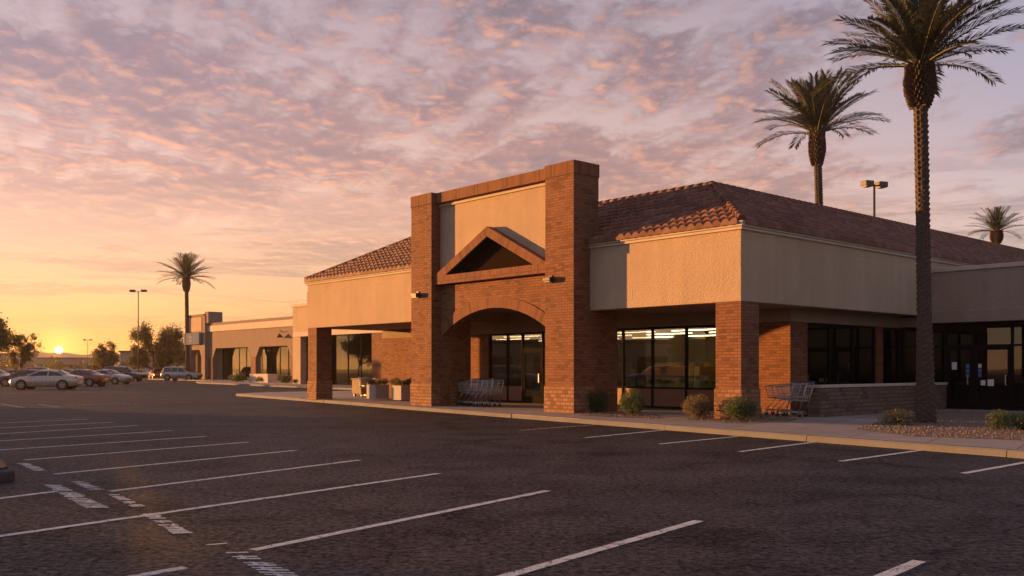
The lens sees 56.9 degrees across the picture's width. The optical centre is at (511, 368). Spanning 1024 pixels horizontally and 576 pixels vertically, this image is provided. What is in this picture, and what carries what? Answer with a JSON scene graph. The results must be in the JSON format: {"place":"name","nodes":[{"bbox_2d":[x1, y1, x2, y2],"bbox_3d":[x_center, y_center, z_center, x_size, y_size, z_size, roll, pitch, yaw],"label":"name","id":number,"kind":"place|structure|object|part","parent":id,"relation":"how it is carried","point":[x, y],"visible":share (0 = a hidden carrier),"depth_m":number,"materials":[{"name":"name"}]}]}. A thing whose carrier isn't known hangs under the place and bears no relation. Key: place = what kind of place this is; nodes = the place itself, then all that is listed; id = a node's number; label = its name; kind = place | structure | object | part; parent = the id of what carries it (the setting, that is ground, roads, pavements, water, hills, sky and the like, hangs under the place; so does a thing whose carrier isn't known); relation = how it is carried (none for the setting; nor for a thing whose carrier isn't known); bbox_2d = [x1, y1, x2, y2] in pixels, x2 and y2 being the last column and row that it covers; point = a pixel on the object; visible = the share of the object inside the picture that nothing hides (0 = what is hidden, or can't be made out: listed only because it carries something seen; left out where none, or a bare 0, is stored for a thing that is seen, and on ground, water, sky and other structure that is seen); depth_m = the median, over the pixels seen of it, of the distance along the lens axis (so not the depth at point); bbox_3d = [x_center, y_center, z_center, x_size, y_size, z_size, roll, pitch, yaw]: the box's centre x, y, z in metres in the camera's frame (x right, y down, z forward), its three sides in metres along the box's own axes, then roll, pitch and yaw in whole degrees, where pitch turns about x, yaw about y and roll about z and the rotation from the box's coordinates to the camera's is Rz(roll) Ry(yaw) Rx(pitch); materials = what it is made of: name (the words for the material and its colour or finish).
{"place":"outdoors","nodes":[
{"label":"outdoors","id":0,"kind":"place"},
{"bbox_2d":[0,353,38,370],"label":"distant building","id":1,"kind":"structure","parent":0,"point":[35,359],"depth_m":300.00,"materials":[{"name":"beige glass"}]},
{"bbox_2d":[38,357,92,369],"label":"distant building","id":2,"kind":"structure","parent":0,"point":[68,361],"depth_m":330.00,"materials":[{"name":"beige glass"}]},
{"bbox_2d":[18,351,196,369],"bbox_3d":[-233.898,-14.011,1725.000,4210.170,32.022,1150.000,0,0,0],"label":"hills","id":3,"kind":"structure","parent":0,"point":[44,354],"depth_m":1441.35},
{"bbox_2d":[118,351,159,370],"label":"distant building","id":4,"kind":"structure","parent":0,"point":[124,355],"depth_m":215.00,"materials":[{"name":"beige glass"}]},
{"bbox_2d":[126,364,142,369],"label":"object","id":5,"kind":"structure","parent":4,"relation":"in","point":[127,365],"depth_m":214.93,"materials":[{"name":"glass"}]},
{"bbox_2d":[145,378,351,388],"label":"pavement","id":6,"kind":"structure","parent":0,"point":[290,383],"depth_m":87.67,"materials":[{"name":"concrete"}]},
{"bbox_2d":[157,251,216,367],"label":"palm tree","id":7,"kind":"object","parent":6,"relation":"on","point":[187,269],"visible":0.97,"depth_m":123.73,"materials":[{"name":"green plant"}]},
{"bbox_2d":[228,372,245,381],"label":"shrub","id":8,"kind":"object","parent":6,"relation":"on","point":[239,378],"visible":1,"depth_m":96.59,"materials":[{"name":"green plant"}]},
{"bbox_2d":[184,312,292,380],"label":"strip mall","id":9,"kind":"structure","parent":6,"relation":"on","point":[219,348],"depth_m":115.59,"materials":[{"name":"paint"}]},
{"bbox_2d":[249,374,276,382],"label":"planter wall","id":10,"kind":"structure","parent":6,"relation":"on","point":[269,378],"depth_m":93.61,"materials":[{"name":"concrete"}]},
{"bbox_2d":[276,374,292,382],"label":"shrub","id":11,"kind":"object","parent":6,"relation":"on","point":[283,378],"visible":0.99,"depth_m":90.14,"materials":[{"name":"green plant"}]},
{"bbox_2d":[291,303,381,384],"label":"portico shop","id":12,"kind":"structure","parent":6,"relation":"on","point":[356,353],"depth_m":79.67,"materials":[{"name":"paint"}]},
{"bbox_2d":[358,376,377,397],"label":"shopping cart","id":13,"kind":"object","parent":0,"point":[363,377],"visible":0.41,"depth_m":44.28,"materials":[{"name":"metal"}]},
{"bbox_2d":[0,377,1023,575],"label":"asphalt lot","id":14,"kind":"structure","parent":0,"point":[814,509],"depth_m":11.16,"materials":[{"name":"grey asphalt"}]},
{"bbox_2d":[0,370,9,375],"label":"parked car","id":15,"kind":"object","parent":14,"relation":"on","point":[3,373],"visible":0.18,"depth_m":97.53,"materials":[{"name":"white metal"}]},
{"bbox_2d":[0,457,14,482],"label":"kerb island","id":16,"kind":"structure","parent":14,"relation":"on","point":[7,475],"depth_m":12.54,"materials":[{"name":"grey concrete"}]},
{"bbox_2d":[0,458,7,469],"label":"island soil","id":17,"kind":"structure","parent":16,"relation":"in","point":[3,465],"depth_m":12.96,"materials":[{"name":"brown soil"}]},
{"bbox_2d":[0,312,24,358],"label":"leafy tree","id":18,"kind":"object","parent":14,"relation":"on","point":[6,340],"visible":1,"depth_m":87.77,"materials":[{"name":"green plant"}]},
{"bbox_2d":[5,369,19,373],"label":"parked car","id":19,"kind":"object","parent":14,"relation":"on","point":[11,371],"visible":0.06,"depth_m":111.37,"materials":[{"name":"grey metal"}]},
{"bbox_2d":[0,369,37,386],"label":"parked car","id":20,"kind":"object","parent":14,"relation":"on","point":[4,380],"visible":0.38,"depth_m":79.08,"materials":[{"name":"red metal"}]},
{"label":"side window","id":21,"kind":"part","parent":20,"relation":"part of","materials":[{"name":"black glass"}]},
{"bbox_2d":[8,332,44,371],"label":"leafy tree","id":22,"kind":"object","parent":14,"relation":"on","point":[25,352],"visible":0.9,"depth_m":91.75,"materials":[{"name":"green plant"}]},
{"bbox_2d":[0,491,56,498],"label":"parking line","id":23,"kind":"object","parent":14,"relation":"on","point":[28,494],"visible":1,"depth_m":11.22,"materials":[{"name":"paint"}]},
{"bbox_2d":[17,463,41,470],"bbox_3d":[-7.343,1.495,14.418,0.167,0.001,1.434,0,0,-37],"label":"stencil marking","id":24,"kind":"object","parent":14,"relation":"on","point":[30,466],"visible":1,"depth_m":14.43,"materials":[{"name":"paint"}]},
{"bbox_2d":[26,367,47,369],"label":"parked suv","id":25,"kind":"object","parent":14,"relation":"on","point":[39,368],"visible":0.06,"depth_m":149.20,"materials":[{"name":"grey metal"}]},
{"bbox_2d":[9,369,83,389],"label":"parked car","id":26,"kind":"object","parent":14,"relation":"on","point":[61,380],"visible":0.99,"depth_m":67.22,"materials":[{"name":"silver metal"}]},
{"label":"side window","id":27,"kind":"part","parent":26,"relation":"part of","materials":[{"name":"black glass"}]},
{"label":"side window","id":28,"kind":"part","parent":26,"relation":"part of","materials":[{"name":"black glass"}]},
{"bbox_2d":[2,425,138,433],"bbox_3d":[-10.959,1.496,23.016,0.118,0.001,4.293,0,0,31],"label":"parking line","id":29,"kind":"object","parent":14,"relation":"on","point":[68,429],"visible":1,"depth_m":23.20,"materials":[{"name":"paint"}]},
{"bbox_2d":[46,485,108,507],"bbox_3d":[-5.196,1.495,11.154,0.225,0.001,2.652,0,0,-36],"label":"stencil marking","id":30,"kind":"object","parent":14,"relation":"on","point":[72,495],"visible":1,"depth_m":11.13,"materials":[{"name":"paint"}]},
{"bbox_2d":[74,481,100,489],"bbox_3d":[-5.448,1.495,12.091,0.172,0.001,1.107,0,0,-37],"label":"stencil marking","id":31,"kind":"object","parent":14,"relation":"on","point":[85,486],"visible":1,"depth_m":12.08,"materials":[{"name":"paint"}]},
{"bbox_2d":[3,430,171,440],"bbox_3d":[-9.553,1.496,20.983,0.118,0.001,4.551,0,0,37],"label":"parking line","id":32,"kind":"object","parent":14,"relation":"on","point":[75,436],"visible":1,"depth_m":20.97,"materials":[{"name":"paint"}]},
{"bbox_2d":[83,339,91,366],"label":"street lamp","id":33,"kind":"object","parent":14,"relation":"on","point":[87,348],"visible":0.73,"depth_m":249.93,"materials":[{"name":"metal"}]},
{"bbox_2d":[68,369,110,385],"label":"parked car","id":34,"kind":"object","parent":14,"relation":"on","point":[92,377],"visible":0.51,"depth_m":80.14,"materials":[{"name":"red metal"}]},
{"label":"side window","id":35,"kind":"part","parent":34,"relation":"part of","materials":[{"name":"black glass"}]},
{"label":"side window","id":36,"kind":"part","parent":34,"relation":"part of","materials":[{"name":"black glass"}]},
{"bbox_2d":[3,436,205,449],"bbox_3d":[-8.128,1.496,19.079,0.118,0.001,4.507,0,0,37],"label":"parking line","id":37,"kind":"object","parent":14,"relation":"on","point":[99,443],"visible":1,"depth_m":18.86,"materials":[{"name":"paint"}]},
{"bbox_2d":[88,339,121,369],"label":"leafy tree","id":38,"kind":"object","parent":14,"relation":"on","point":[102,357],"visible":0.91,"depth_m":149.79,"materials":[{"name":"green plant"}]},
{"bbox_2d":[95,369,132,383],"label":"parked car","id":39,"kind":"object","parent":14,"relation":"on","point":[116,377],"visible":0.61,"depth_m":90.19,"materials":[{"name":"silver metal"}]},
{"bbox_2d":[103,366,145,380],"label":"parked suv","id":40,"kind":"object","parent":14,"relation":"on","point":[137,376],"visible":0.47,"depth_m":111.28,"materials":[{"name":"grey metal"}]},
{"bbox_2d":[108,494,144,506],"bbox_3d":[-4.407,1.495,10.746,0.137,0.001,1.239,0,0,-36],"label":"stencil marking","id":41,"kind":"object","parent":14,"relation":"on","point":[120,497],"visible":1,"depth_m":10.79,"materials":[{"name":"paint"}]},
{"bbox_2d":[25,442,245,459],"bbox_3d":[-6.684,1.496,17.356,0.119,0.001,4.588,0,0,35],"label":"parking line","id":42,"kind":"object","parent":14,"relation":"on","point":[132,451],"visible":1,"depth_m":17.04,"materials":[{"name":"paint"}]},
{"bbox_2d":[129,290,146,371],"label":"street lamp","id":43,"kind":"object","parent":14,"relation":"on","point":[138,321],"visible":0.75,"depth_m":129.95,"materials":[{"name":"metal"}]},
{"bbox_2d":[134,369,150,377],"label":"parked car","id":44,"kind":"object","parent":14,"relation":"on","point":[146,372],"visible":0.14,"depth_m":149.19,"materials":[{"name":"grey metal"}]},
{"bbox_2d":[125,318,184,371],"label":"leafy tree","id":45,"kind":"object","parent":14,"relation":"on","point":[164,352],"visible":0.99,"depth_m":135.75,"materials":[{"name":"green plant"}]},
{"bbox_2d":[149,369,161,377],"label":"parked car","id":46,"kind":"object","parent":14,"relation":"on","point":[154,373],"visible":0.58,"depth_m":133.64,"materials":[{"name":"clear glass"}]},
{"bbox_2d":[129,566,187,575],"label":"parking line","id":47,"kind":"object","parent":14,"relation":"on","point":[160,571],"visible":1,"depth_m":6.96,"materials":[{"name":"paint"}]},
{"bbox_2d":[143,513,192,533],"bbox_3d":[-3.371,1.495,9.162,0.166,0.001,1.448,0,0,-33],"label":"stencil marking","id":48,"kind":"object","parent":14,"relation":"on","point":[180,530],"visible":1,"depth_m":9.05,"materials":[{"name":"paint"}]},
{"bbox_2d":[55,450,297,473],"bbox_3d":[-5.230,1.496,15.347,0.118,0.001,4.634,0,0,33],"label":"parking line","id":49,"kind":"object","parent":14,"relation":"on","point":[169,462],"visible":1,"depth_m":14.89,"materials":[{"name":"paint"}]},
{"bbox_2d":[170,340,184,366],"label":"leafy tree","id":50,"kind":"object","parent":14,"relation":"on","point":[179,360],"visible":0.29,"depth_m":174.36,"materials":[{"name":"green plant"}]},
{"bbox_2d":[161,366,202,380],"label":"parked suv","id":51,"kind":"object","parent":14,"relation":"on","point":[175,373],"visible":0.98,"depth_m":118.26,"materials":[{"name":"silver metal"}]},
{"bbox_2d":[0,473,440,536],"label":"parking line","id":52,"kind":"object","parent":14,"relation":"on","point":[80,524],"visible":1,"depth_m":10.24,"materials":[{"name":"paint"}]},
{"bbox_2d":[111,460,358,490],"bbox_3d":[-3.702,1.496,13.498,0.118,0.001,4.626,0,0,31],"label":"parking line","id":53,"kind":"object","parent":14,"relation":"on","point":[228,476],"visible":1,"depth_m":13.09,"materials":[{"name":"paint"}]},
{"bbox_2d":[143,379,351,389],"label":"kerb","id":54,"kind":"structure","parent":14,"relation":"on","point":[247,384],"depth_m":83.77,"materials":[{"name":"concrete"}]},
{"bbox_2d":[226,552,298,575],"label":"stencil marking","id":55,"kind":"object","parent":14,"relation":"on","point":[262,567],"visible":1,"depth_m":7.10,"materials":[{"name":"paint"}]},
{"bbox_2d":[250,490,547,550],"bbox_3d":[-0.850,1.496,9.687,0.118,0.001,4.587,0,0,34],"label":"parking line","id":56,"kind":"object","parent":14,"relation":"on","point":[363,527],"visible":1,"depth_m":9.12,"materials":[{"name":"paint"}]},
{"bbox_2d":[497,520,702,575],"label":"parking line","id":57,"kind":"object","parent":14,"relation":"on","point":[581,554],"visible":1,"depth_m":7.81,"materials":[{"name":"paint"}]},
{"bbox_2d":[584,430,662,437],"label":"parking line","id":58,"kind":"object","parent":14,"relation":"on","point":[625,433],"visible":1,"depth_m":21.61,"materials":[{"name":"paint"}]},
{"bbox_2d":[236,391,1023,458],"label":"kerb","id":59,"kind":"structure","parent":14,"relation":"on","point":[990,451],"depth_m":21.16,"materials":[{"name":"concrete"}]},
{"bbox_2d":[660,436,739,443],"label":"parking line","id":60,"kind":"object","parent":14,"relation":"on","point":[698,440],"visible":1,"depth_m":19.79,"materials":[{"name":"paint"}]},
{"bbox_2d":[737,442,813,451],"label":"parking line","id":61,"kind":"object","parent":14,"relation":"on","point":[775,446],"visible":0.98,"depth_m":18.02,"materials":[{"name":"paint"}]},
{"bbox_2d":[749,66,890,204],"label":"palm tree","id":62,"kind":"object","parent":14,"relation":"on","point":[817,111],"visible":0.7,"depth_m":46.41,"materials":[{"name":"green plant"}]},
{"bbox_2d":[860,180,887,216],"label":"street lamp","id":63,"kind":"object","parent":14,"relation":"on","point":[871,183],"visible":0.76,"depth_m":49.94,"materials":[{"name":"metal"}]},
{"bbox_2d":[840,450,921,460],"bbox_3d":[6.386,1.496,16.272,2.960,0.001,0.117,0,0,-43],"label":"parking line","id":64,"kind":"object","parent":14,"relation":"on","point":[881,455],"visible":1,"depth_m":16.26,"materials":[{"name":"paint"}]},
{"bbox_2d":[874,560,924,575],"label":"parking line","id":65,"kind":"object","parent":14,"relation":"on","point":[891,572],"visible":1,"depth_m":7.07,"materials":[{"name":"paint"}]},
{"bbox_2d":[962,462,1023,473],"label":"parking line","id":66,"kind":"object","parent":14,"relation":"on","point":[993,467],"visible":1,"depth_m":14.14,"materials":[{"name":"paint"}]},
{"bbox_2d":[964,205,1023,243],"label":"palm tree","id":67,"kind":"object","parent":14,"relation":"on","point":[996,218],"visible":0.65,"depth_m":74.63,"materials":[{"name":"green plant"}]},
{"bbox_2d":[0,0,1023,354],"label":"sky","id":68,"kind":"structure","parent":0,"point":[277,144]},
{"bbox_2d":[241,391,1023,450],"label":"pavement","id":69,"kind":"structure","parent":0,"point":[840,426],"depth_m":24.64,"materials":[{"name":"concrete"}]},
{"bbox_2d":[351,378,375,396],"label":"litter bin","id":70,"kind":"object","parent":69,"relation":"on","point":[356,389],"visible":0.52,"depth_m":46.83,"materials":[{"name":"metal"}]},
{"bbox_2d":[367,385,388,398],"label":"planter box","id":71,"kind":"object","parent":69,"relation":"on","point":[377,391],"visible":0.91,"depth_m":42.07,"materials":[{"name":"concrete"}]},
{"bbox_2d":[362,377,388,384],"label":"potted plant","id":72,"kind":"object","parent":71,"relation":"in","point":[373,381],"visible":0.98,"depth_m":42.13,"materials":[{"name":"green plant"}]},
{"bbox_2d":[392,385,409,399],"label":"planter box","id":73,"kind":"object","parent":69,"relation":"on","point":[399,392],"visible":0.81,"depth_m":40.22,"materials":[{"name":"concrete"}]},
{"bbox_2d":[389,377,410,385],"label":"potted plant","id":74,"kind":"object","parent":73,"relation":"in","point":[399,382],"visible":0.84,"depth_m":40.47,"materials":[{"name":"green plant"}]},
{"bbox_2d":[457,378,483,405],"bbox_3d":[-1.577,0.871,34.996,0.561,1.018,0.990,0,0,-42],"label":"shopping cart","id":75,"kind":"object","parent":69,"relation":"on","point":[470,393],"visible":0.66,"depth_m":34.84,"materials":[{"name":"metal"}]},
{"bbox_2d":[462,379,485,405],"bbox_3d":[-1.364,0.871,34.784,0.561,1.018,0.990,0,0,-43],"label":"shopping cart","id":76,"kind":"object","parent":69,"relation":"on","point":[477,381],"visible":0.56,"depth_m":34.63,"materials":[{"name":"metal"}]},
{"bbox_2d":[468,379,493,406],"bbox_3d":[-1.161,0.871,34.563,0.561,1.018,0.990,0,0,-41],"label":"shopping cart","id":77,"kind":"object","parent":69,"relation":"on","point":[481,388],"visible":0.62,"depth_m":34.40,"materials":[{"name":"metal"}]},
{"bbox_2d":[472,379,498,406],"bbox_3d":[-0.972,0.871,34.330,0.561,1.018,0.990,0,0,-43],"label":"shopping cart","id":78,"kind":"object","parent":69,"relation":"on","point":[483,404],"visible":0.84,"depth_m":34.23,"materials":[{"name":"metal"}]},
{"bbox_2d":[477,379,504,406],"bbox_3d":[-0.788,0.871,34.092,0.561,1.018,0.990,0,0,-40],"label":"shopping cart","id":79,"kind":"object","parent":69,"relation":"on","point":[492,391],"visible":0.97,"depth_m":33.97,"materials":[{"name":"metal"}]},
{"bbox_2d":[303,160,1023,418],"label":"store building","id":80,"kind":"structure","parent":69,"relation":"on","point":[558,288],"depth_m":30.95,"materials":[{"name":"brick"}]},
{"bbox_2d":[523,350,541,401],"bbox_3d":[0.817,0.282,37.578,0.130,2.025,1.100,0,0,-42],"label":"entrance door","id":81,"kind":"structure","parent":80,"relation":"in","point":[532,359],"depth_m":37.62,"materials":[{"name":"glass"}]},
{"bbox_2d":[544,350,544,385],"bbox_3d":[1.632,0.282,36.709,0.070,2.025,1.100,0,0,-42],"label":"entrance door","id":82,"kind":"structure","parent":80,"relation":"in","point":[544,350],"depth_m":37.06,"materials":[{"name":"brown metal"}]},
{"bbox_2d":[650,362,699,387],"bbox_3d":[5.746,0.570,34.276,0.800,1.600,2.200,0,0,-42],"label":"display shelf","id":83,"kind":"object","parent":80,"relation":"on","point":[669,374],"visible":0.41,"depth_m":33.87,"materials":[{"name":"brown"}]},
{"bbox_2d":[698,362,715,387],"bbox_3d":[7.471,0.570,32.197,0.800,1.600,2.200,0,0,-42],"label":"display shelf","id":84,"kind":"object","parent":80,"relation":"on","point":[708,371],"visible":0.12,"depth_m":32.64,"materials":[{"name":"brown"}]},
{"bbox_2d":[764,381,802,415],"bbox_3d":[8.002,0.871,27.862,0.990,1.018,0.561,0,0,42],"label":"shopping cart","id":85,"kind":"object","parent":69,"relation":"on","point":[772,409],"visible":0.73,"depth_m":27.85,"materials":[{"name":"metal"}]},
{"bbox_2d":[775,381,814,416],"bbox_3d":[8.068,0.871,26.940,0.990,1.018,0.561,0,0,40],"label":"shopping cart","id":86,"kind":"object","parent":69,"relation":"on","point":[796,399],"visible":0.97,"depth_m":26.91,"materials":[{"name":"metal"}]},
{"bbox_2d":[807,382,947,416],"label":"wall","id":87,"kind":"structure","parent":69,"relation":"on","point":[829,400],"depth_m":28.48,"materials":[{"name":"brick"}]},
{"bbox_2d":[899,261,1023,410],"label":"wing building","id":88,"kind":"structure","parent":69,"relation":"on","point":[978,328],"depth_m":31.79,"materials":[{"name":"paint"}]},
{"bbox_2d":[947,347,971,406],"bbox_3d":[15.297,0.282,32.258,0.130,2.025,0.850,0,0,-42],"label":"entrance door","id":89,"kind":"structure","parent":88,"relation":"in","point":[959,387],"depth_m":32.28,"materials":[{"name":"black glass"}]},
{"bbox_2d":[975,346,1010,407],"bbox_3d":[16.017,0.282,31.453,0.130,2.025,1.130,0,0,-42],"label":"entrance door","id":90,"kind":"structure","parent":88,"relation":"in","point":[995,362],"depth_m":31.44,"materials":[{"name":"black glass"}]},
{"bbox_2d":[579,410,1023,439],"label":"gravel","id":91,"kind":"structure","parent":0,"point":[960,424],"depth_m":22.84,"materials":[{"name":"gravel"}]},
{"bbox_2d":[587,388,611,411],"bbox_3d":[2.678,0.993,29.674,0.822,0.791,0.871,0,0,-43],"label":"shrub","id":92,"kind":"object","parent":91,"relation":"on","point":[596,404],"visible":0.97,"depth_m":29.51,"materials":[{"name":"green plant"}]},
{"bbox_2d":[619,388,645,414],"bbox_3d":[3.522,0.975,27.681,0.850,0.824,0.830,0,0,32],"label":"shrub","id":93,"kind":"object","parent":91,"relation":"on","point":[632,404],"visible":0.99,"depth_m":27.59,"materials":[{"name":"green plant"}]},
{"bbox_2d":[680,394,713,418],"bbox_3d":[5.106,1.019,25.781,0.968,0.738,0.847,0,0,-43],"label":"shrub","id":94,"kind":"object","parent":91,"relation":"on","point":[698,408],"visible":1,"depth_m":25.62,"materials":[{"name":"green plant"}]},
{"bbox_2d":[721,395,758,420],"bbox_3d":[5.985,1.039,24.705,0.926,0.700,0.914,0,0,-3],"label":"shrub","id":95,"kind":"object","parent":91,"relation":"on","point":[742,409],"visible":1,"depth_m":24.55,"materials":[{"name":"green plant"}]},
{"bbox_2d":[874,407,919,424],"bbox_3d":[9.439,1.166,23.140,0.949,0.448,0.987,0,0,-27],"label":"shrub","id":96,"kind":"object","parent":91,"relation":"on","point":[903,416],"visible":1,"depth_m":23.05,"materials":[{"name":"green plant"}]},
{"bbox_2d":[810,0,1023,422],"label":"palm tree","id":97,"kind":"object","parent":91,"relation":"on","point":[920,42],"visible":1,"depth_m":23.79,"materials":[{"name":"green plant"}]},
{"bbox_2d":[984,409,1015,429],"bbox_3d":[10.954,1.140,21.201,0.719,0.494,0.619,0,0,-19],"label":"shrub","id":98,"kind":"object","parent":91,"relation":"on","point":[998,420],"visible":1,"depth_m":21.12,"materials":[{"name":"green plant"}]},
{"bbox_2d":[1010,410,1023,429],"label":"shrub","id":99,"kind":"object","parent":91,"relation":"on","point":[1019,419],"visible":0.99,"depth_m":20.96,"materials":[{"name":"green plant"}]},
{"label":"ground","id":100,"kind":"structure","parent":0,"visible":0},
{"bbox_2d":[0,356,184,370],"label":"treeline","id":101,"kind":"object","parent":100,"relation":"on","point":[5,363],"visible":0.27,"depth_m":241.11,"materials":[{"name":"green plant"}]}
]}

